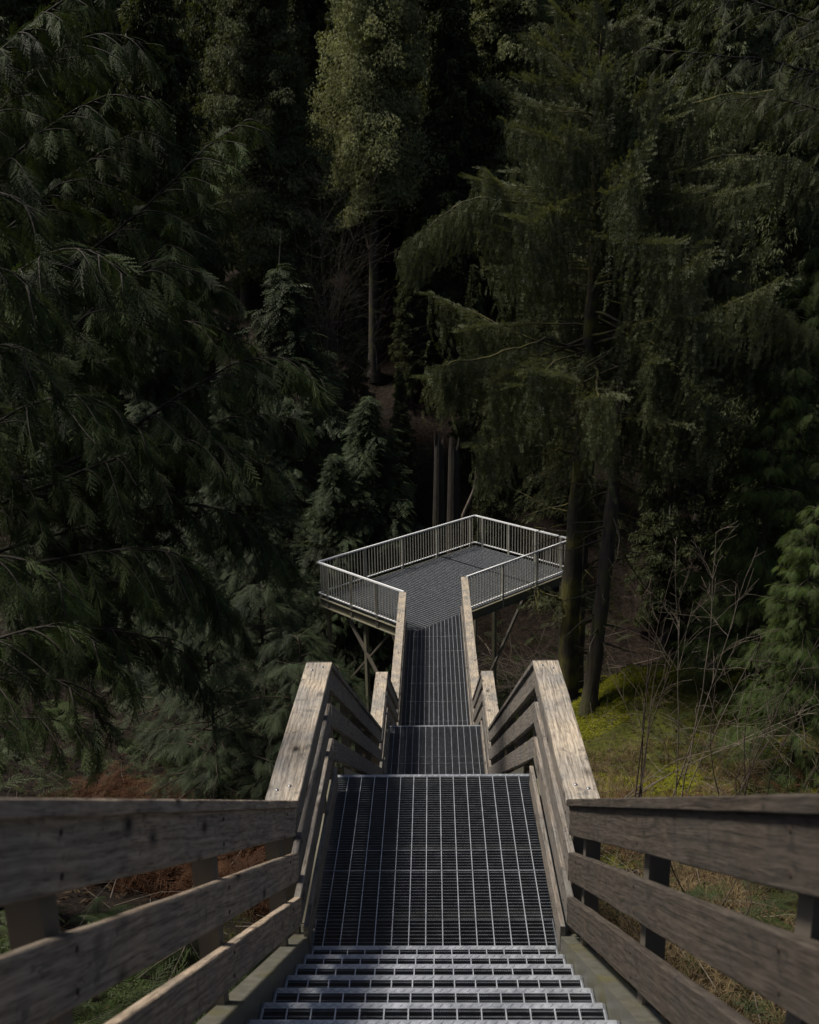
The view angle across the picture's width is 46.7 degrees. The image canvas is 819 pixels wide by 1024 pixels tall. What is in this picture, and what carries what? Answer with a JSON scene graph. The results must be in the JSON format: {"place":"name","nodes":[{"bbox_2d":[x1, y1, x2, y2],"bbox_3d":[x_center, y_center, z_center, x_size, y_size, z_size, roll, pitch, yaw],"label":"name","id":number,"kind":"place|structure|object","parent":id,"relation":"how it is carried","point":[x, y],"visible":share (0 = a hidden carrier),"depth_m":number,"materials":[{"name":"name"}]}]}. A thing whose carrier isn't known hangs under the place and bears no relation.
{"place":"outdoors","nodes":[
{"label":"outdoors","id":0,"kind":"place"},
{"bbox_2d":[0,5,818,1023],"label":"ground","id":1,"kind":"structure","parent":0,"point":[524,627],"depth_m":45.29,"materials":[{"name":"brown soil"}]},
{"bbox_2d":[0,0,118,538],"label":"forest conifer","id":2,"kind":"object","parent":1,"relation":"on","point":[20,13],"visible":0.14,"depth_m":41.27,"materials":[{"name":"green plant"}]},
{"bbox_2d":[10,0,118,191],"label":"forest conifer","id":3,"kind":"object","parent":1,"relation":"on","point":[45,2],"visible":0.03,"depth_m":65.43,"materials":[{"name":"green plant"}]},
{"bbox_2d":[0,192,138,788],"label":"cedar tree","id":4,"kind":"object","parent":1,"relation":"on","point":[57,390],"visible":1,"depth_m":6.24,"materials":[{"name":"green plant"}]},
{"bbox_2d":[0,407,147,668],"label":"young cedar","id":5,"kind":"object","parent":1,"relation":"on","point":[53,455],"visible":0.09,"depth_m":25.93,"materials":[{"name":"green plant"}]},
{"bbox_2d":[78,999,125,1022],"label":"sword fern","id":6,"kind":"object","parent":1,"relation":"on","point":[107,1006],"visible":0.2,"depth_m":8.40,"materials":[{"name":"plant"}]},
{"bbox_2d":[68,896,139,926],"bbox_3d":[-3.682,4.880,11.223,1.062,0.260,1.102,-2,21,10],"label":"sword fern","id":7,"kind":"object","parent":1,"relation":"on","point":[96,906],"visible":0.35,"depth_m":11.37,"materials":[{"name":"plant"}]},
{"bbox_2d":[50,0,159,475],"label":"forest conifer","id":8,"kind":"object","parent":1,"relation":"on","point":[114,181],"visible":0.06,"depth_m":46.49,"materials":[{"name":"green plant"}]},
{"bbox_2d":[87,0,159,160],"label":"forest conifer","id":9,"kind":"object","parent":1,"relation":"on","point":[118,30],"visible":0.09,"depth_m":65.50,"materials":[{"name":"green plant"}]},
{"bbox_2d":[98,979,152,1005],"bbox_3d":[-2.732,4.660,9.066,0.764,0.159,0.828,-4,5,2],"label":"sword fern","id":10,"kind":"object","parent":1,"relation":"on","point":[143,989],"visible":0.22,"depth_m":9.15,"materials":[{"name":"plant"}]},
{"bbox_2d":[0,0,342,728],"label":"cedar tree","id":11,"kind":"object","parent":1,"relation":"on","point":[94,484],"visible":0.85,"depth_m":9.23,"materials":[{"name":"green plant"}]},
{"bbox_2d":[83,325,260,652],"bbox_3d":[-8.733,0.352,33.443,8.475,14.304,8.109,-6,16,-18],"label":"young cedar","id":12,"kind":"object","parent":1,"relation":"on","point":[157,392],"visible":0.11,"depth_m":31.95,"materials":[{"name":"green plant"}]},
{"bbox_2d":[96,0,252,555],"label":"forest conifer","id":13,"kind":"object","parent":1,"relation":"on","point":[147,27],"visible":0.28,"depth_m":42.58,"materials":[{"name":"green plant"}]},
{"bbox_2d":[163,939,199,965],"bbox_3d":[-2.786,5.032,10.873,1.121,0.237,1.158,-4,19,-22],"label":"sword fern","id":14,"kind":"object","parent":1,"relation":"on","point":[175,954],"visible":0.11,"depth_m":10.81,"materials":[{"name":"plant"}]},
{"bbox_2d":[101,546,268,771],"bbox_3d":[-5.090,3.359,21.226,3.980,5.415,3.803,-2,16,-3],"label":"cedar sapling","id":15,"kind":"object","parent":1,"relation":"on","point":[175,626],"visible":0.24,"depth_m":20.70,"materials":[{"name":"green plant"}]},
{"bbox_2d":[129,620,283,799],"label":"cedar sapling","id":16,"kind":"object","parent":1,"relation":"on","point":[214,750],"visible":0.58,"depth_m":16.85,"materials":[{"name":"green plant"}]},
{"bbox_2d":[160,0,255,283],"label":"forest conifer","id":17,"kind":"object","parent":1,"relation":"on","point":[176,3],"visible":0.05,"depth_m":56.47,"materials":[{"name":"green plant"}]},
{"bbox_2d":[179,0,279,320],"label":"forest conifer","id":18,"kind":"object","parent":1,"relation":"on","point":[193,35],"visible":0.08,"depth_m":54.21,"materials":[{"name":"green plant"}]},
{"bbox_2d":[140,361,324,690],"bbox_3d":[-5.072,0.495,28.397,5.659,9.982,5.914,2,16,10],"label":"young cedar","id":19,"kind":"object","parent":1,"relation":"on","point":[226,557],"visible":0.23,"depth_m":27.70,"materials":[{"name":"green plant"}]},
{"bbox_2d":[175,581,353,799],"bbox_3d":[-2.842,3.950,19.371,3.833,5.458,4.011,-3,16,-5],"label":"cedar sapling","id":20,"kind":"object","parent":1,"relation":"on","point":[254,601],"visible":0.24,"depth_m":18.58,"materials":[{"name":"green plant"}]},
{"bbox_2d":[190,0,347,464],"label":"cedar tree","id":21,"kind":"object","parent":1,"relation":"on","point":[242,53],"visible":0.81,"depth_m":46.01,"materials":[{"name":"green plant"}]},
{"bbox_2d":[214,547,338,737],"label":"cedar sapling","id":22,"kind":"object","parent":1,"relation":"on","point":[253,571],"visible":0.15,"depth_m":24.95,"materials":[{"name":"green plant"}]},
{"bbox_2d":[227,627,354,799],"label":"cedar sapling","id":23,"kind":"object","parent":1,"relation":"on","point":[280,716],"visible":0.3,"depth_m":16.89,"materials":[{"name":"green plant"}]},
{"bbox_2d":[261,0,321,183],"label":"forest conifer","id":24,"kind":"object","parent":1,"relation":"on","point":[311,34],"visible":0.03,"depth_m":63.88,"materials":[{"name":"green plant"}]},
{"bbox_2d":[271,0,344,340],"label":"forest conifer","id":25,"kind":"object","parent":1,"relation":"on","point":[296,13],"visible":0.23,"depth_m":54.80,"materials":[{"name":"green plant"}]},
{"bbox_2d":[221,263,395,660],"bbox_3d":[-4.825,0.099,38.664,10.750,19.823,10.286,12,20,39],"label":"young cedar","id":26,"kind":"object","parent":1,"relation":"on","point":[285,301],"visible":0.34,"depth_m":36.40,"materials":[{"name":"green plant"}]},
{"bbox_2d":[286,0,332,213],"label":"forest conifer","id":27,"kind":"object","parent":1,"relation":"on","point":[313,10],"visible":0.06,"depth_m":63.81,"materials":[{"name":"green plant"}]},
{"bbox_2d":[297,314,356,511],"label":"forest conifer","id":28,"kind":"object","parent":1,"relation":"on","point":[318,339],"visible":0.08,"depth_m":46.79,"materials":[{"name":"green plant"}]},
{"bbox_2d":[201,141,460,504],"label":"bare tree","id":29,"kind":"object","parent":1,"relation":"on","point":[332,316],"visible":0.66,"depth_m":45.21,"materials":[{"name":"plant"}]},
{"bbox_2d":[274,454,393,691],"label":"young cedar","id":30,"kind":"object","parent":1,"relation":"on","point":[329,505],"visible":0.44,"depth_m":32.35,"materials":[{"name":"green plant"}]},
{"bbox_2d":[307,0,391,227],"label":"forest conifer","id":31,"kind":"object","parent":1,"relation":"on","point":[312,54],"visible":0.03,"depth_m":62.66,"materials":[{"name":"green plant"}]},
{"bbox_2d":[315,0,385,278],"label":"forest conifer","id":32,"kind":"object","parent":1,"relation":"on","point":[330,27],"visible":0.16,"depth_m":59.94,"materials":[{"name":"green plant"}]},
{"bbox_2d":[326,661,387,774],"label":"cedar sapling","id":33,"kind":"object","parent":1,"relation":"on","point":[355,684],"visible":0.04,"depth_m":16.29,"materials":[{"name":"green plant"}]},
{"bbox_2d":[337,280,377,477],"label":"forest conifer","id":34,"kind":"object","parent":1,"relation":"on","point":[350,341],"visible":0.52,"depth_m":48.43,"materials":[{"name":"green plant"}]},
{"bbox_2d":[304,0,452,382],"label":"cedar tree","id":35,"kind":"object","parent":1,"relation":"on","point":[374,109],"visible":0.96,"depth_m":50.57,"materials":[{"name":"green plant"}]},
{"bbox_2d":[291,396,481,690],"bbox_3d":[-1.211,2.686,34.971,8.315,14.034,7.956,7,17,26],"label":"young cedar","id":36,"kind":"object","parent":1,"relation":"on","point":[365,419],"visible":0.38,"depth_m":33.32,"materials":[{"name":"green plant"}]},
{"bbox_2d":[385,367,420,530],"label":"forest conifer","id":37,"kind":"object","parent":1,"relation":"on","point":[401,406],"visible":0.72,"depth_m":47.55,"materials":[{"name":"green plant"}]},
{"bbox_2d":[0,248,813,682],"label":"slope ferns","id":38,"kind":"object","parent":1,"relation":"on","point":[682,616],"visible":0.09,"depth_m":46.18,"materials":[{"name":"green plant"}]},
{"bbox_2d":[0,622,818,1023],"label":"undergrowth","id":39,"kind":"object","parent":1,"relation":"on","point":[136,994],"visible":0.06,"depth_m":13.90,"materials":[{"name":"green plant"}]},
{"bbox_2d":[0,696,818,1023],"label":"dead stalks","id":40,"kind":"object","parent":1,"relation":"on","point":[528,772],"visible":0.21,"depth_m":13.10,"materials":[{"name":"brown plant"}]},
{"bbox_2d":[388,218,433,402],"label":"forest conifer","id":41,"kind":"object","parent":1,"relation":"on","point":[408,318],"visible":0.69,"depth_m":52.88,"materials":[{"name":"green plant"}]},
{"bbox_2d":[35,760,818,921],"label":"bracken","id":42,"kind":"object","parent":1,"relation":"on","point":[118,785],"visible":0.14,"depth_m":15.53,"materials":[{"name":"brown plant"}]},
{"bbox_2d":[301,774,567,946],"bbox_3d":[0.195,3.686,6.879,1.760,2.881,1.890,-1,15,2],"label":"landing","id":43,"kind":"object","parent":1,"relation":"on","point":[433,859],"visible":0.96,"depth_m":6.33,"materials":[{"name":"metal"}]},
{"bbox_2d":[265,662,337,950],"bbox_3d":[-0.666,2.017,6.269,0.203,1.408,1.810,-1,15,2],"label":"landing railing","id":44,"kind":"object","parent":43,"relation":"attached to","point":[301,774],"visible":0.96,"depth_m":5.95,"materials":[{"name":"brown wood"}]},
{"bbox_2d":[196,928,668,1023],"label":"stair flight","id":45,"kind":"object","parent":43,"relation":"attached to","point":[295,980],"visible":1,"depth_m":4.30,"materials":[{"name":"metal"}]},
{"bbox_2d":[0,798,301,1023],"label":"stair railing","id":46,"kind":"object","parent":45,"relation":"attached to","point":[50,849],"visible":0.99,"depth_m":2.46,"materials":[{"name":"brown wood"}]},
{"bbox_2d":[567,794,818,1023],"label":"stair railing","id":47,"kind":"object","parent":45,"relation":"attached to","point":[770,840],"visible":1,"depth_m":2.60,"materials":[{"name":"grey wood"}]},
{"bbox_2d":[529,661,599,950],"bbox_3d":[0.978,1.995,6.225,0.203,1.408,1.810,-1,15,2],"label":"landing railing","id":48,"kind":"object","parent":43,"relation":"attached to","point":[564,773],"visible":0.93,"depth_m":5.91,"materials":[{"name":"brown wood"}]},
{"bbox_2d":[399,613,471,725],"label":"walkway","id":49,"kind":"structure","parent":1,"relation":"on","point":[435,688],"depth_m":22.33,"materials":[{"name":"metal"}]},
{"bbox_2d":[391,592,406,725],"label":"walkway railing","id":50,"kind":"object","parent":49,"relation":"attached to","point":[398,665],"visible":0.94,"depth_m":21.59,"materials":[{"name":"brown wood"}]},
{"bbox_2d":[461,577,478,724],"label":"walkway railing","id":51,"kind":"object","parent":49,"relation":"attached to","point":[471,667],"visible":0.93,"depth_m":21.94,"materials":[{"name":"brown wood"}]},
{"bbox_2d":[383,725,487,774],"bbox_3d":[0.426,5.155,14.890,1.760,2.977,1.910,-1,15,2],"label":"landing","id":52,"kind":"object","parent":1,"relation":"on","point":[439,749],"visible":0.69,"depth_m":14.66,"materials":[{"name":"metal"}]},
{"bbox_2d":[371,672,389,774],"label":"landing railing","id":53,"kind":"object","parent":52,"relation":"attached to","point":[379,711],"visible":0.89,"depth_m":14.14,"materials":[{"name":"brown wood"}]},
{"bbox_2d":[337,766,528,774],"bbox_3d":[0.285,3.197,10.550,1.652,3.737,5.510,-1,15,2],"label":"stair flight","id":54,"kind":"object","parent":52,"relation":"attached to","point":[521,770],"depth_m":7.98,"materials":[{"name":"metal"}]},
{"bbox_2d":[307,662,381,779],"bbox_3d":[-0.558,2.672,10.252,0.192,4.781,5.584,-1,15,2],"label":"stair railing","id":55,"kind":"object","parent":54,"relation":"attached to","point":[343,694],"visible":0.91,"depth_m":8.93,"materials":[{"name":"brown wood"}]},
{"bbox_2d":[488,660,557,778],"bbox_3d":[1.098,2.650,10.209,0.192,4.780,5.584,-1,15,2],"label":"stair railing","id":56,"kind":"object","parent":54,"relation":"attached to","point":[523,692],"visible":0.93,"depth_m":8.88,"materials":[{"name":"brown wood"}]},
{"bbox_2d":[480,671,498,773],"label":"landing railing","id":57,"kind":"object","parent":52,"relation":"attached to","point":[490,709],"visible":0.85,"depth_m":14.11,"materials":[{"name":"brown wood"}]},
{"bbox_2d":[408,139,465,384],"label":"forest conifer","id":58,"kind":"object","parent":1,"relation":"on","point":[428,207],"visible":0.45,"depth_m":52.85,"materials":[{"name":"green plant"}]},
{"bbox_2d":[433,431,444,558],"bbox_3d":[1.260,3.027,40.258,0.624,13.051,0.624,-1,15,2],"label":"broken trunk","id":59,"kind":"object","parent":1,"relation":"on","point":[438,502],"visible":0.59,"depth_m":39.02,"materials":[{"name":"brown plant"}]},
{"bbox_2d":[318,545,562,712],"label":"viewing platform","id":60,"kind":"structure","parent":1,"relation":"on","point":[432,588],"depth_m":27.91,"materials":[{"name":"metal"}]},
{"bbox_2d":[317,561,403,627],"bbox_3d":[-1.398,2.407,26.387,0.060,1.355,3.650,-15,21,-42],"label":"metal railing","id":61,"kind":"object","parent":60,"relation":"on","point":[327,594],"visible":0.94,"depth_m":26.38,"materials":[{"name":"metal"}]},
{"bbox_2d":[317,515,474,598],"bbox_3d":[-0.215,1.415,29.881,6.770,1.355,0.058,-15,21,-41],"label":"metal railing","id":62,"kind":"object","parent":60,"relation":"on","point":[402,564],"visible":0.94,"depth_m":29.83,"materials":[{"name":"metal"}]},
{"bbox_2d":[466,541,565,607],"bbox_3d":[3.289,1.938,27.733,4.760,1.355,0.058,-15,21,-41],"label":"metal railing","id":63,"kind":"object","parent":60,"relation":"on","point":[536,553],"visible":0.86,"depth_m":27.46,"materials":[{"name":"metal"}]},
{"bbox_2d":[475,515,565,568],"bbox_3d":[3.606,1.109,30.703,0.058,1.355,4.060,-15,21,-41],"label":"metal railing","id":64,"kind":"object","parent":60,"relation":"on","point":[482,518],"visible":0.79,"depth_m":30.84,"materials":[{"name":"metal"}]},
{"bbox_2d":[389,0,505,239],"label":"forest conifer","id":65,"kind":"object","parent":1,"relation":"on","point":[432,16],"visible":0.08,"depth_m":55.69,"materials":[{"name":"green plant"}]},
{"bbox_2d":[447,434,459,553],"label":"broken trunk","id":66,"kind":"object","parent":1,"relation":"on","point":[453,503],"visible":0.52,"depth_m":41.07,"materials":[{"name":"brown plant"}]},
{"bbox_2d":[408,0,501,359],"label":"forest conifer","id":67,"kind":"object","parent":1,"relation":"on","point":[450,78],"visible":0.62,"depth_m":51.43,"materials":[{"name":"green plant"}]},
{"bbox_2d":[445,264,489,482],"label":"forest conifer","id":68,"kind":"object","parent":1,"relation":"on","point":[474,298],"visible":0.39,"depth_m":48.77,"materials":[{"name":"green plant"}]},
{"bbox_2d":[160,675,799,1020],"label":"green grass","id":69,"kind":"structure","parent":1,"relation":"on","point":[234,919],"depth_m":22.74,"materials":[{"name":"green plant"}]},
{"bbox_2d":[459,0,530,341],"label":"forest conifer","id":70,"kind":"object","parent":1,"relation":"on","point":[492,65],"visible":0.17,"depth_m":52.69,"materials":[{"name":"green plant"}]},
{"bbox_2d":[468,355,532,556],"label":"forest conifer","id":71,"kind":"object","parent":1,"relation":"on","point":[494,509],"visible":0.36,"depth_m":45.97,"materials":[{"name":"green plant"}]},
{"bbox_2d":[451,0,582,341],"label":"cedar tree","id":72,"kind":"object","parent":1,"relation":"on","point":[530,8],"visible":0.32,"depth_m":51.95,"materials":[{"name":"green plant"}]},
{"bbox_2d":[513,202,575,505],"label":"forest conifer","id":73,"kind":"object","parent":1,"relation":"on","point":[542,334],"visible":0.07,"depth_m":47.58,"materials":[{"name":"green plant"}]},
{"bbox_2d":[476,629,661,696],"bbox_3d":[3.954,5.424,29.884,6.984,2.805,6.890,8,18,30],"label":"brush pile","id":74,"kind":"object","parent":1,"relation":"on","point":[507,685],"visible":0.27,"depth_m":30.46,"materials":[{"name":"brown plant"}]},
{"bbox_2d":[532,0,634,275],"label":"forest conifer","id":75,"kind":"object","parent":1,"relation":"on","point":[616,4],"visible":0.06,"depth_m":57.01,"materials":[{"name":"green plant"}]},
{"bbox_2d":[511,311,672,688],"bbox_3d":[5.256,-0.208,28.126,4.963,12.055,5.519,7,17,27],"label":"spruce tree","id":76,"kind":"object","parent":1,"relation":"on","point":[548,496],"visible":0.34,"depth_m":28.10,"materials":[{"name":"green plant"}]},
{"bbox_2d":[393,0,818,699],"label":"spruce tree","id":77,"kind":"object","parent":1,"relation":"on","point":[539,232],"visible":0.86,"depth_m":22.72,"materials":[{"name":"green plant"}]},
{"bbox_2d":[520,256,735,716],"bbox_3d":[5.611,-0.575,24.614,4.960,12.530,5.380,10,19,35],"label":"spruce tree","id":78,"kind":"object","parent":1,"relation":"on","point":[595,652],"visible":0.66,"depth_m":24.48,"materials":[{"name":"green plant"}]},
{"bbox_2d":[585,0,710,408],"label":"forest conifer","id":79,"kind":"object","parent":1,"relation":"on","point":[674,30],"visible":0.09,"depth_m":46.35,"materials":[{"name":"green plant"}]},
{"bbox_2d":[585,553,726,797],"bbox_3d":[4.163,3.268,17.021,2.328,5.500,3.070,-1,15,2],"label":"bare shrub","id":80,"kind":"object","parent":1,"relation":"on","point":[641,756],"visible":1,"depth_m":16.95,"materials":[{"name":"brown plant"}]},
{"bbox_2d":[505,721,818,1023],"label":"dry grass","id":81,"kind":"structure","parent":1,"relation":"on","point":[625,927],"depth_m":12.96,"materials":[{"name":"plant"}]},
{"bbox_2d":[620,365,711,645],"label":"forest conifer","id":82,"kind":"object","parent":1,"relation":"on","point":[665,559],"visible":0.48,"depth_m":43.13,"materials":[{"name":"green plant"}]},
{"bbox_2d":[516,662,818,868],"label":"moss","id":83,"kind":"object","parent":1,"relation":"on","point":[634,679],"visible":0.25,"depth_m":24.90,"materials":[{"name":"green plant"}]},
{"bbox_2d":[637,794,774,952],"bbox_3d":[3.186,4.003,10.237,1.437,2.139,0.920,2,16,12],"label":"bare shrub","id":84,"kind":"object","parent":1,"relation":"on","point":[735,881],"visible":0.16,"depth_m":10.18,"materials":[{"name":"brown plant"}]},
{"bbox_2d":[632,522,781,796],"bbox_3d":[5.627,3.193,17.854,2.737,6.153,2.491,5,17,21],"label":"bare shrub","id":85,"kind":"object","parent":1,"relation":"on","point":[676,784],"visible":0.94,"depth_m":18.34,"materials":[{"name":"brown plant"}]},
{"bbox_2d":[685,886,733,909],"bbox_3d":[3.789,5.035,12.104,0.930,0.197,0.960,-10,19,1],"label":"sword fern","id":86,"kind":"object","parent":1,"relation":"on","point":[704,893],"visible":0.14,"depth_m":12.23,"materials":[{"name":"plant"}]},
{"bbox_2d":[641,0,784,554],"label":"forest conifer","id":87,"kind":"object","parent":1,"relation":"on","point":[707,40],"visible":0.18,"depth_m":41.52,"materials":[{"name":"green plant"}]},
{"bbox_2d":[622,0,818,169],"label":"hemlock tree","id":88,"kind":"object","parent":1,"relation":"on","point":[774,13],"visible":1,"depth_m":8.29,"materials":[{"name":"green plant"}]},
{"bbox_2d":[624,676,818,797],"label":"bare shrub","id":89,"kind":"object","parent":1,"relation":"on","point":[657,781],"visible":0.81,"depth_m":17.33,"materials":[{"name":"brown plant"}]},
{"bbox_2d":[661,638,818,795],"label":"bare shrub","id":90,"kind":"object","parent":1,"relation":"on","point":[750,770],"visible":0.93,"depth_m":15.06,"materials":[{"name":"brown plant"}]},
{"bbox_2d":[663,407,818,726],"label":"bushy cedar","id":91,"kind":"object","parent":1,"relation":"on","point":[771,420],"visible":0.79,"depth_m":23.58,"materials":[{"name":"green plant"}]},
{"bbox_2d":[671,243,818,718],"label":"bushy cedar","id":92,"kind":"object","parent":1,"relation":"on","point":[809,269],"visible":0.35,"depth_m":23.81,"materials":[{"name":"green plant"}]},
{"bbox_2d":[683,0,808,175],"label":"forest conifer","id":93,"kind":"object","parent":1,"relation":"on","point":[786,9],"visible":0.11,"depth_m":62.47,"materials":[{"name":"green plant"}]},
{"bbox_2d":[686,48,818,634],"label":"forest conifer","id":94,"kind":"object","parent":1,"relation":"on","point":[783,237],"visible":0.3,"depth_m":39.83,"materials":[{"name":"green plant"}]},
{"bbox_2d":[703,505,818,793],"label":"bushy cedar","id":95,"kind":"object","parent":1,"relation":"on","point":[794,544],"visible":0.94,"depth_m":19.57,"materials":[{"name":"green plant"}]},
{"bbox_2d":[705,697,818,795],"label":"bare shrub","id":96,"kind":"object","parent":1,"relation":"on","point":[789,728],"visible":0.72,"depth_m":12.70,"materials":[{"name":"brown plant"}]},
{"bbox_2d":[741,896,795,921],"bbox_3d":[4.344,4.845,11.492,0.783,0.192,0.812,-5,10,-8],"label":"sword fern","id":97,"kind":"object","parent":1,"relation":"on","point":[784,906],"visible":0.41,"depth_m":11.51,"materials":[{"name":"plant"}]},
{"bbox_2d":[755,568,818,725],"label":"bushy cedar","id":98,"kind":"object","parent":1,"relation":"on","point":[774,667],"visible":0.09,"depth_m":23.80,"materials":[{"name":"green plant"}]},
{"bbox_2d":[764,0,818,180],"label":"forest conifer","id":99,"kind":"object","parent":1,"relation":"on","point":[812,5],"visible":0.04,"depth_m":56.06,"materials":[{"name":"green plant"}]},
{"bbox_2d":[780,37,818,459],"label":"forest conifer","id":100,"kind":"object","parent":1,"relation":"on","point":[816,60],"visible":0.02,"depth_m":45.97,"materials":[{"name":"green plant"}]},
{"bbox_2d":[496,687,581,708],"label":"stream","id":101,"kind":"structure","parent":0,"point":[529,702],"depth_m":28.52,"materials":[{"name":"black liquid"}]},
{"bbox_3d":[0.482,4.258,17.479,1.652,2.474,3.620,-1,15,2],"label":"stair flight","id":102,"kind":"object","parent":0,"visible":0},
{"bbox_2d":[386,673,398,725],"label":"stair railing","id":103,"kind":"object","parent":102,"relation":"attached to","point":[392,699],"visible":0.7,"depth_m":16.77,"materials":[{"name":"brown wood"}]},
{"bbox_2d":[472,673,482,724],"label":"stair railing","id":104,"kind":"object","parent":102,"relation":"attached to","point":[477,704],"visible":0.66,"depth_m":16.78,"materials":[{"name":"brown wood"}]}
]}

